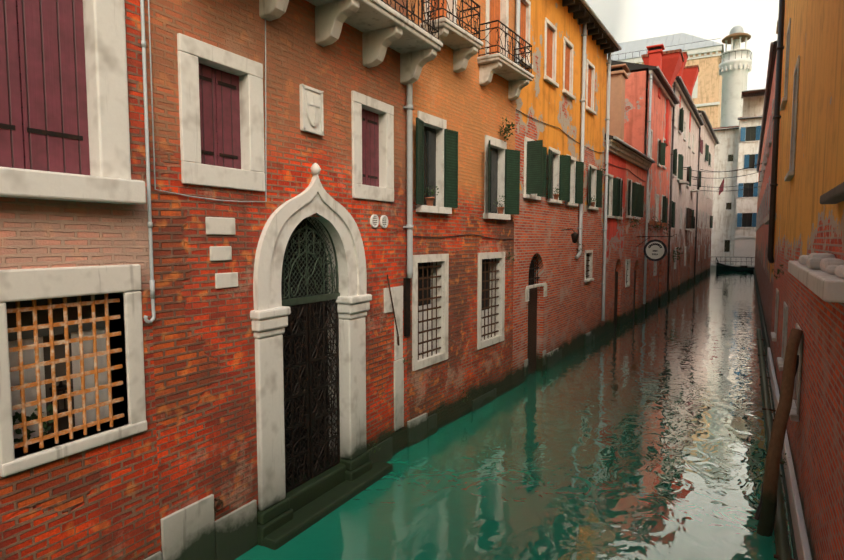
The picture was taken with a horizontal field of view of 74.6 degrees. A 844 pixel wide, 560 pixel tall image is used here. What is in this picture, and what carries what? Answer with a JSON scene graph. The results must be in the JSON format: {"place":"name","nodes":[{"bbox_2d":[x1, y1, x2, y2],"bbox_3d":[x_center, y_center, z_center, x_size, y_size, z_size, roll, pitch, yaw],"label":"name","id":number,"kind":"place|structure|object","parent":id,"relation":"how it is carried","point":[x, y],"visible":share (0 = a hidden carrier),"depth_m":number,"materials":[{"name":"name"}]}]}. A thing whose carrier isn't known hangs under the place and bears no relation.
{"place":"outdoors","nodes":[
{"label":"outdoors","id":0,"kind":"place"},
{"bbox_2d":[5,294,109,443],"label":"building curtains","id":1,"kind":"object","parent":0,"point":[29,354],"visible":0.42,"depth_m":4.63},
{"bbox_2d":[235,270,793,559],"bbox_3d":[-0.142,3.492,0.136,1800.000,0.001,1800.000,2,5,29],"label":"canal water","id":2,"kind":"structure","parent":0,"point":[642,436],"depth_m":8.58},
{"bbox_2d":[0,0,160,559],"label":"building wall","id":3,"kind":"structure","parent":2,"relation":"on","point":[101,502],"depth_m":4.70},
{"bbox_2d":[12,404,53,442],"bbox_3d":[-3.144,1.174,4.435,0.030,0.295,0.397,2,5,29],"label":"plant in window","id":4,"kind":"object","parent":3,"relation":"on","point":[49,408],"visible":0.5,"depth_m":4.44,"materials":[{"name":"green plant"}]},
{"bbox_2d":[0,0,89,174],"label":"building shutters","id":5,"kind":"object","parent":3,"relation":"attached to","point":[42,69],"visible":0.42,"depth_m":4.37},
{"bbox_2d":[0,123,82,140],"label":"building shutter hinges","id":6,"kind":"object","parent":5,"relation":"attached to","point":[40,131],"visible":1,"depth_m":4.39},
{"bbox_2d":[49,381,71,417],"bbox_3d":[-3.024,0.980,4.646,0.120,0.310,0.120,2,5,29],"label":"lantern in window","id":7,"kind":"object","parent":3,"relation":"attached to","point":[61,387],"visible":0.5,"depth_m":4.62,"materials":[{"name":"metal"}]},
{"bbox_2d":[0,0,161,559],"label":"window frames","id":8,"kind":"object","parent":3,"relation":"attached to","point":[108,179],"depth_m":4.63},
{"bbox_2d":[6,294,123,452],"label":"building window bars","id":9,"kind":"object","parent":8,"relation":"attached to","point":[36,365],"visible":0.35,"depth_m":4.52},
{"bbox_2d":[140,0,155,322],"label":"white conduit","id":10,"kind":"object","parent":3,"relation":"attached to","point":[150,227],"visible":1,"depth_m":5.00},
{"bbox_2d":[144,0,406,551],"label":"building wall","id":11,"kind":"structure","parent":2,"relation":"in","point":[204,372],"depth_m":6.07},
{"bbox_2d":[148,0,266,201],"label":"cable","id":12,"kind":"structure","parent":11,"relation":"attached to","point":[153,124],"depth_m":5.35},
{"bbox_2d":[214,498,223,511],"bbox_3d":[-2.155,2.365,5.833,0.061,0.132,0.124,2,5,29],"label":"mooring ring","id":13,"kind":"object","parent":11,"relation":"attached to","point":[217,500],"visible":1,"depth_m":5.82,"materials":[{"name":"metal"}]},
{"bbox_2d":[161,33,403,559],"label":"stone trim","id":14,"kind":"structure","parent":11,"relation":"attached to","point":[195,531],"depth_m":5.95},
{"bbox_2d":[198,63,378,186],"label":"window shutters","id":15,"kind":"object","parent":11,"relation":"attached to","point":[220,118],"visible":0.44,"depth_m":5.93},
{"bbox_2d":[199,75,377,178],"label":"shutter hinges","id":16,"kind":"object","parent":15,"relation":"attached to","point":[234,87],"visible":0.75,"depth_m":5.92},
{"bbox_2d":[253,174,366,309],"bbox_3d":[-1.477,-0.541,7.136,0.370,1.620,2.110,2,5,29],"label":"door arch","id":17,"kind":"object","parent":11,"relation":"attached to","point":[335,219],"visible":0.81,"depth_m":6.95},
{"bbox_2d":[281,217,339,305],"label":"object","id":18,"kind":"object","parent":17,"relation":"in","point":[309,298],"visible":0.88,"depth_m":7.21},
{"bbox_2d":[310,163,320,174],"bbox_3d":[-1.346,-1.404,6.999,0.140,0.160,0.133,2,5,29],"label":"finial","id":19,"kind":"object","parent":17,"relation":"on","point":[315,168],"visible":0.96,"depth_m":6.96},
{"bbox_2d":[282,299,339,492],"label":"iron gate leaves","id":20,"kind":"object","parent":11,"relation":"in","point":[309,418],"visible":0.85,"depth_m":7.33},
{"bbox_2d":[250,294,371,545],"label":"door pilasters","id":21,"kind":"object","parent":11,"relation":"attached to","point":[274,512],"visible":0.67,"depth_m":6.59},
{"bbox_2d":[299,83,323,135],"bbox_3d":[-1.364,-2.114,6.905,0.078,0.563,0.403,2,5,29],"label":"plaque shield","id":22,"kind":"object","parent":11,"relation":"attached to","point":[311,112],"visible":1,"depth_m":6.86,"materials":[{"name":"stone"}]},
{"bbox_2d":[259,0,442,84],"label":"balcony","id":23,"kind":"structure","parent":11,"relation":"attached to","point":[381,26],"depth_m":7.55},
{"bbox_2d":[370,215,387,227],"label":"wall plaques","id":24,"kind":"object","parent":11,"relation":"attached to","point":[374,221],"visible":1,"depth_m":8.29,"materials":[{"name":"white paint"}]},
{"bbox_2d":[387,274,409,345],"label":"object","id":25,"kind":"structure","parent":11,"relation":"attached to","point":[406,293],"depth_m":9.07,"materials":[{"name":"metal"}]},
{"bbox_2d":[403,83,412,277],"bbox_3d":[-0.113,-1.768,8.889,0.357,3.489,0.140,2,5,29],"label":"drain pipe","id":26,"kind":"object","parent":11,"relation":"attached to","point":[408,107],"visible":0.79,"depth_m":8.91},
{"bbox_2d":[381,0,438,39],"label":"balcony railing","id":27,"kind":"object","parent":11,"relation":"attached to","point":[412,11],"visible":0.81,"depth_m":8.25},
{"bbox_2d":[263,460,392,549],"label":"steps","id":28,"kind":"structure","parent":2,"relation":"in","point":[314,500],"depth_m":7.23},
{"bbox_2d":[406,0,515,429],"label":"building wall","id":29,"kind":"structure","parent":2,"relation":"on","point":[469,108],"depth_m":10.70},
{"bbox_2d":[425,197,434,205],"bbox_3d":[0.135,-1.343,9.521,0.170,0.150,0.162,2,5,29],"label":"flower pot","id":30,"kind":"object","parent":29,"relation":"on","point":[429,201],"visible":0.88,"depth_m":9.47,"materials":[{"name":"brown ceramic"}]},
{"bbox_2d":[421,0,480,39],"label":"balcony railing","id":31,"kind":"object","parent":29,"relation":"attached to","point":[471,8],"visible":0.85,"depth_m":9.58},
{"bbox_2d":[420,17,482,72],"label":"balcony","id":32,"kind":"structure","parent":29,"relation":"attached to","point":[464,45],"depth_m":9.70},
{"bbox_2d":[419,304,490,352],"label":"curtains","id":33,"kind":"object","parent":29,"relation":"in","point":[429,327],"visible":0.32,"depth_m":10.19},
{"bbox_2d":[413,234,498,238],"bbox_3d":[0.940,-0.854,10.862,0.014,0.118,4.200,3,5,33],"label":"cable","id":34,"kind":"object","parent":29,"relation":"attached to","point":[457,235],"depth_m":10.50,"materials":[{"name":"black"}]},
{"bbox_2d":[418,258,498,359],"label":"window grilles","id":35,"kind":"object","parent":29,"relation":"attached to","point":[423,331],"visible":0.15,"depth_m":9.99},
{"bbox_2d":[407,0,510,446],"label":"building stone trim","id":36,"kind":"structure","parent":29,"relation":"attached to","point":[421,427],"depth_m":10.15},
{"bbox_2d":[424,126,497,212],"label":"building sashes","id":37,"kind":"object","parent":29,"relation":"in","point":[429,156],"visible":0.46,"depth_m":9.92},
{"bbox_2d":[416,0,519,214],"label":"window shutters","id":38,"kind":"object","parent":29,"relation":"attached to","point":[512,179],"visible":0.81,"depth_m":10.11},
{"bbox_2d":[478,20,531,73],"bbox_3d":[1.748,-4.725,11.436,0.550,0.635,1.733,2,5,29],"label":"balcony railing","id":39,"kind":"object","parent":29,"relation":"attached to","point":[525,47],"visible":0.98,"depth_m":11.15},
{"bbox_2d":[477,53,533,100],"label":"balcony","id":40,"kind":"structure","parent":29,"relation":"attached to","point":[517,77],"depth_m":11.18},
{"bbox_2d":[498,117,514,141],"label":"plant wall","id":41,"kind":"structure","parent":29,"relation":"attached to","point":[506,129],"depth_m":11.80,"materials":[{"name":"green plant"}]},
{"bbox_2d":[515,0,519,64],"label":"drain pipe","id":42,"kind":"object","parent":29,"relation":"attached to","point":[517,31],"depth_m":12.16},
{"bbox_2d":[562,0,621,53],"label":"building roof","id":43,"kind":"structure","parent":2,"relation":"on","point":[597,29],"depth_m":16.47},
{"bbox_2d":[575,23,586,258],"bbox_3d":[4.768,-4.135,16.599,0.159,6.998,0.354,2,5,29],"label":"drain pipe","id":44,"kind":"object","parent":43,"relation":"attached to","point":[582,101],"visible":0.81,"depth_m":16.59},
{"bbox_2d":[601,53,610,320],"bbox_3d":[6.418,-3.183,19.343,0.157,9.300,0.158,2,5,29],"label":"drain pipe","id":45,"kind":"object","parent":43,"relation":"attached to","point":[606,175],"visible":0.98,"depth_m":19.29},
{"bbox_2d":[605,134,654,162],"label":"building roof","id":46,"kind":"structure","parent":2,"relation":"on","point":[626,145],"depth_m":21.09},
{"bbox_2d":[605,64,629,140],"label":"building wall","id":47,"kind":"structure","parent":46,"relation":"on","point":[619,75],"depth_m":23.19,"materials":[{"name":"orange paint"}]},
{"bbox_2d":[622,161,645,324],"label":"building wall","id":48,"kind":"structure","parent":2,"relation":"in","point":[632,251],"depth_m":23.73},
{"bbox_2d":[605,139,651,170],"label":"cornice","id":49,"kind":"structure","parent":48,"relation":"attached to","point":[622,151],"depth_m":21.50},
{"bbox_2d":[625,178,640,286],"bbox_3d":[8.928,-1.958,23.414,0.253,4.420,2.410,2,5,29],"label":"window frame","id":50,"kind":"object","parent":48,"relation":"attached to","point":[630,216],"depth_m":22.78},
{"bbox_2d":[628,180,643,316],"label":"window shutters","id":51,"kind":"object","parent":48,"relation":"attached to","point":[637,200],"visible":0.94,"depth_m":23.68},
{"bbox_2d":[636,234,675,246],"bbox_3d":[10.054,-1.686,23.783,1.624,0.560,0.032,3,5,33],"label":"sign bracket","id":52,"kind":"object","parent":48,"relation":"attached to","point":[653,236],"visible":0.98,"depth_m":23.88,"materials":[{"name":"metal"}]},
{"bbox_2d":[644,239,666,260],"bbox_3d":[10.032,-1.276,23.826,0.940,0.940,0.087,3,5,33],"label":"hanging sign","id":53,"kind":"object","parent":52,"relation":"hanging from","point":[655,249],"visible":1,"depth_m":23.79,"materials":[{"name":"white"}]},
{"bbox_2d":[607,60,679,103],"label":"building roof","id":54,"kind":"structure","parent":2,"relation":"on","point":[635,67],"depth_m":25.74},
{"bbox_2d":[646,44,664,98],"bbox_3d":[11.596,-10.305,27.580,0.770,2.500,0.770,2,5,29],"label":"chimney","id":55,"kind":"object","parent":54,"relation":"on","point":[655,53],"visible":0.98,"depth_m":27.29,"materials":[{"name":"red"}]},
{"bbox_2d":[641,49,683,145],"bbox_3d":[13.005,-9.684,30.052,1.932,4.700,1.932,2,5,29],"label":"chimney","id":56,"kind":"object","parent":54,"relation":"on","point":[672,61],"visible":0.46,"depth_m":29.31,"materials":[{"name":"tile"}]},
{"bbox_2d":[607,33,723,126],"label":"roof","id":57,"kind":"structure","parent":2,"relation":"on","point":[677,40],"depth_m":93.34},
{"bbox_2d":[676,76,704,125],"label":"building roof","id":58,"kind":"structure","parent":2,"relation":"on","point":[679,80],"depth_m":35.63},
{"bbox_2d":[677,51,687,106],"bbox_3d":[15.761,-12.202,34.296,1.120,3.300,1.120,2,5,29],"label":"chimney","id":59,"kind":"object","parent":58,"relation":"on","point":[685,56],"visible":0.21,"depth_m":33.92,"materials":[{"name":"tile"}]},
{"bbox_2d":[678,167,688,184],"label":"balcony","id":60,"kind":"structure","parent":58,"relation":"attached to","point":[683,182],"depth_m":35.04,"materials":[{"name":"stone"}]},
{"bbox_2d":[682,65,698,131],"bbox_3d":[18.618,-12.596,38.983,1.411,4.400,1.411,2,5,29],"label":"chimney","id":61,"kind":"object","parent":58,"relation":"on","point":[689,75],"visible":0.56,"depth_m":38.39,"materials":[{"name":"tile"}]},
{"bbox_2d":[691,163,762,190],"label":"overhead cables","id":62,"kind":"object","parent":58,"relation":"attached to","point":[729,177],"depth_m":40.30,"materials":[{"name":"black"}]},
{"bbox_2d":[693,125,714,281],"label":"building wall","id":63,"kind":"structure","parent":2,"relation":"on","point":[705,204],"depth_m":51.06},
{"bbox_2d":[694,115,700,275],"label":"drainpipe","id":64,"kind":"object","parent":63,"relation":"attached to","point":[697,202],"visible":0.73,"depth_m":44.51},
{"bbox_2d":[699,137,712,227],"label":"window shutters","id":65,"kind":"object","parent":63,"relation":"attached to","point":[707,153],"visible":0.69,"depth_m":49.93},
{"bbox_2d":[697,113,716,260],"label":"window trim","id":66,"kind":"structure","parent":63,"relation":"attached to","point":[711,136],"depth_m":50.68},
{"bbox_2d":[710,129,738,263],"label":"house wall","id":67,"kind":"structure","parent":2,"relation":"in","point":[723,228],"depth_m":65.42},
{"bbox_2d":[713,126,738,130],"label":"house roof","id":68,"kind":"structure","parent":67,"relation":"on","point":[725,128],"depth_m":65.07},
{"bbox_2d":[723,154,733,252],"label":"house stone trim","id":69,"kind":"structure","parent":67,"relation":"attached to","point":[728,209],"depth_m":65.35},
{"bbox_2d":[710,264,754,269],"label":"quay end","id":70,"kind":"structure","parent":2,"relation":"in","point":[712,266],"depth_m":63.02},
{"bbox_2d":[716,257,753,271],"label":"moored boat","id":71,"kind":"object","parent":2,"relation":"on","point":[724,267],"visible":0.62,"depth_m":60.95,"materials":[{"name":"black"}]},
{"bbox_2d":[719,49,751,126],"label":"tower shaft","id":72,"kind":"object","parent":2,"relation":"in","point":[733,72],"visible":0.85,"depth_m":74.02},
{"bbox_2d":[725,37,746,51],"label":"tower lantern columns","id":73,"kind":"structure","parent":72,"relation":"on","point":[735,43],"depth_m":74.24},
{"bbox_2d":[722,26,750,43],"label":"tower dome roof","id":74,"kind":"structure","parent":73,"relation":"on","point":[736,32],"depth_m":73.97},
{"bbox_2d":[733,120,739,264],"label":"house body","id":75,"kind":"structure","parent":2,"relation":"on","point":[737,175],"depth_m":63.76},
{"bbox_2d":[735,118,761,235],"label":"building wall","id":76,"kind":"structure","parent":75,"relation":"attached to","point":[746,204],"depth_m":63.20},
{"bbox_2d":[734,125,756,264],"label":"stone bay trim","id":77,"kind":"structure","parent":76,"relation":"attached to","point":[744,247],"depth_m":63.60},
{"bbox_2d":[742,127,755,226],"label":"end house bay sashes","id":78,"kind":"object","parent":76,"relation":"attached to","point":[747,192],"visible":0.71,"depth_m":63.16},
{"bbox_2d":[737,126,760,226],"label":"window shutters","id":79,"kind":"object","parent":76,"relation":"attached to","point":[746,165],"visible":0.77,"depth_m":62.95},
{"bbox_2d":[742,95,764,116],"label":"building wall","id":80,"kind":"structure","parent":75,"relation":"on","point":[753,105],"depth_m":64.97,"materials":[{"name":"white paint"}]},
{"bbox_2d":[741,88,764,97],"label":"roof eave","id":81,"kind":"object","parent":80,"relation":"on","point":[755,92],"depth_m":65.24,"materials":[{"name":"wood"}]},
{"bbox_2d":[754,355,798,518],"bbox_3d":[4.451,2.406,7.081,1.396,2.779,0.098,-3,5,-36],"label":"mooring pole","id":82,"kind":"object","parent":2,"relation":"in","point":[757,515],"visible":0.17,"depth_m":7.00,"materials":[{"name":"brown wood"}]},
{"bbox_2d":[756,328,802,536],"bbox_3d":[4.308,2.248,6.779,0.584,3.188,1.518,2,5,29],"label":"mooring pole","id":83,"kind":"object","parent":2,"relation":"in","point":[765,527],"visible":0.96,"depth_m":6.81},
{"bbox_2d":[512,0,606,388],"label":"building wall","id":84,"kind":"structure","parent":0,"point":[568,312],"depth_m":15.19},
{"bbox_2d":[528,254,539,284],"bbox_3d":[2.797,-0.293,14.067,0.070,0.830,1.160,2,5,29],"label":"window grille","id":85,"kind":"object","parent":84,"relation":"in","point":[537,277],"visible":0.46,"depth_m":14.23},
{"bbox_2d":[526,154,567,201],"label":"building sashes","id":86,"kind":"object","parent":84,"relation":"in","point":[552,176],"visible":0.06,"depth_m":15.10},
{"bbox_2d":[514,0,598,375],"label":"building stone trim","id":87,"kind":"structure","parent":84,"relation":"attached to","point":[555,358],"depth_m":15.10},
{"bbox_2d":[516,109,604,152],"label":"cable","id":88,"kind":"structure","parent":84,"relation":"attached to","point":[557,127],"depth_m":14.82,"materials":[{"name":"black"}]},
{"bbox_2d":[520,0,602,375],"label":"building shutters","id":89,"kind":"object","parent":84,"relation":"attached to","point":[536,164],"visible":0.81,"depth_m":14.40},
{"bbox_2d":[561,229,578,242],"bbox_3d":[4.129,-1.229,15.464,0.491,0.411,0.220,2,5,29],"label":"wall lamp","id":90,"kind":"object","parent":84,"relation":"attached to","point":[574,236],"visible":1,"depth_m":15.35,"materials":[{"name":"metal"}]},
{"bbox_2d":[600,152,625,336],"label":"building wall","id":91,"kind":"structure","parent":0,"point":[615,246],"depth_m":20.93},
{"bbox_2d":[607,176,622,327],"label":"window shutters","id":92,"kind":"object","parent":91,"relation":"attached to","point":[616,198],"visible":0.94,"depth_m":20.57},
{"bbox_2d":[607,173,622,219],"bbox_3d":[7.187,-3.075,20.610,0.244,1.580,2.260,2,5,29],"label":"window frame","id":93,"kind":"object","parent":91,"relation":"attached to","point":[615,217],"depth_m":20.38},
{"bbox_2d":[624,71,648,153],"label":"building wall","id":94,"kind":"structure","parent":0,"point":[636,105],"depth_m":25.37,"materials":[{"name":"paint"}]},
{"bbox_2d":[642,75,671,313],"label":"building wall","id":95,"kind":"structure","parent":0,"point":[659,181],"depth_m":28.01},
{"bbox_2d":[643,73,652,303],"bbox_3d":[10.336,-4.179,25.402,0.157,10.600,0.158,2,5,29],"label":"building pipe","id":96,"kind":"object","parent":95,"relation":"attached to","point":[647,189],"visible":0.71,"depth_m":25.36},
{"bbox_2d":[644,140,667,310],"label":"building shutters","id":97,"kind":"object","parent":95,"relation":"attached to","point":[661,153],"visible":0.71,"depth_m":28.46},
{"bbox_2d":[648,70,674,275],"bbox_3d":[12.244,-5.011,28.463,0.449,9.590,7.505,2,5,29],"label":"window trim","id":98,"kind":"structure","parent":95,"relation":"attached to","point":[660,85],"depth_m":27.97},
{"bbox_2d":[636,51,719,127],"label":"building wall","id":99,"kind":"structure","parent":0,"point":[708,82],"depth_m":87.18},
{"bbox_2d":[617,45,721,106],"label":"roof cornice","id":100,"kind":"structure","parent":99,"relation":"attached to","point":[700,51],"depth_m":87.52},
{"bbox_2d":[586,0,778,89],"bbox_3d":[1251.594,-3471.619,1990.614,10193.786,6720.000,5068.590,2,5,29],"label":"sky","id":101,"kind":"structure","parent":0,"point":[634,20],"depth_m":1028.46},
{"bbox_2d":[666,85,698,298],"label":"building wall","id":102,"kind":"structure","parent":0,"point":[681,274],"depth_m":37.55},
{"bbox_2d":[667,82,675,290],"bbox_3d":[14.257,-5.346,31.734,0.157,12.000,0.158,2,5,29],"label":"drainpipe","id":103,"kind":"object","parent":102,"relation":"attached to","point":[672,120],"visible":0.94,"depth_m":31.70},
{"bbox_2d":[667,107,693,296],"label":"window shutters","id":104,"kind":"object","parent":102,"relation":"attached to","point":[689,221],"visible":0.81,"depth_m":34.27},
{"bbox_2d":[671,79,700,268],"bbox_3d":[18.125,-6.412,37.987,0.749,10.990,15.005,2,5,29],"label":"window trim","id":105,"kind":"structure","parent":102,"relation":"attached to","point":[678,88],"depth_m":36.29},
{"bbox_2d":[698,110,719,143],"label":"building roof","id":106,"kind":"structure","parent":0,"point":[704,114],"depth_m":48.90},
{"bbox_2d":[754,52,776,321],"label":"house wall","id":107,"kind":"structure","parent":0,"point":[761,254],"depth_m":27.93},
{"bbox_2d":[754,99,773,328],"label":"house stone trim","id":108,"kind":"structure","parent":107,"relation":"attached to","point":[760,218],"depth_m":28.84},
{"bbox_2d":[756,41,776,171],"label":"house roof","id":109,"kind":"structure","parent":107,"relation":"on","point":[772,57],"depth_m":27.11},
{"bbox_2d":[765,0,785,346],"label":"house wall","id":110,"kind":"structure","parent":0,"point":[769,297],"depth_m":16.83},
{"bbox_2d":[763,20,777,354],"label":"house stone trim","id":111,"kind":"structure","parent":110,"relation":"attached to","point":[766,220],"depth_m":18.75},
{"bbox_2d":[770,0,793,373],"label":"house wall","id":112,"kind":"structure","parent":0,"point":[781,181],"depth_m":13.84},
{"bbox_2d":[771,18,790,340],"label":"house stone trim","id":113,"kind":"structure","parent":112,"relation":"attached to","point":[782,107],"depth_m":13.01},
{"bbox_2d":[776,0,806,425],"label":"house wall","id":114,"kind":"structure","parent":0,"point":[791,185],"depth_m":10.52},
{"bbox_2d":[777,55,799,370],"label":"house stone trim","id":115,"kind":"structure","parent":114,"relation":"attached to","point":[788,177],"depth_m":10.00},
{"bbox_2d":[786,0,837,539],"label":"house wall","id":116,"kind":"structure","parent":0,"point":[816,117],"depth_m":6.68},
{"bbox_2d":[789,323,803,421],"bbox_3d":[5.128,-1.555,7.148,0.507,6.800,4.009,2,5,29],"label":"window frame","id":117,"kind":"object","parent":116,"relation":"attached to","point":[794,414],"depth_m":7.22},
{"bbox_2d":[809,0,843,559],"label":"house wall","id":118,"kind":"structure","parent":0,"point":[826,535],"depth_m":4.88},
{"bbox_3d":[13.698,-11.546,16.486,5.361,1.600,6.115,2,5,29],"label":"house","id":119,"kind":"object","parent":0,"visible":0},
{"bbox_2d":[767,0,784,262],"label":"dark drain pipe","id":120,"kind":"object","parent":119,"relation":"attached to","point":[777,101],"visible":0.96,"depth_m":15.65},
{"bbox_3d":[6.115,0.824,-2.992,11.970,6.980,13.000,2,5,29],"label":"house","id":121,"kind":"object","parent":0,"visible":0},
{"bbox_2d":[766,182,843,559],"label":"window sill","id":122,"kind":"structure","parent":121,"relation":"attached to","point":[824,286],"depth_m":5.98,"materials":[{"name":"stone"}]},
{"bbox_2d":[757,328,795,559],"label":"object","id":123,"kind":"object","parent":122,"relation":"attached to","point":[782,545],"visible":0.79,"depth_m":7.57,"materials":[{"name":"stone"}]},
{"bbox_2d":[798,253,843,278],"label":"stones","id":124,"kind":"object","parent":122,"relation":"on","point":[829,263],"visible":1,"depth_m":4.35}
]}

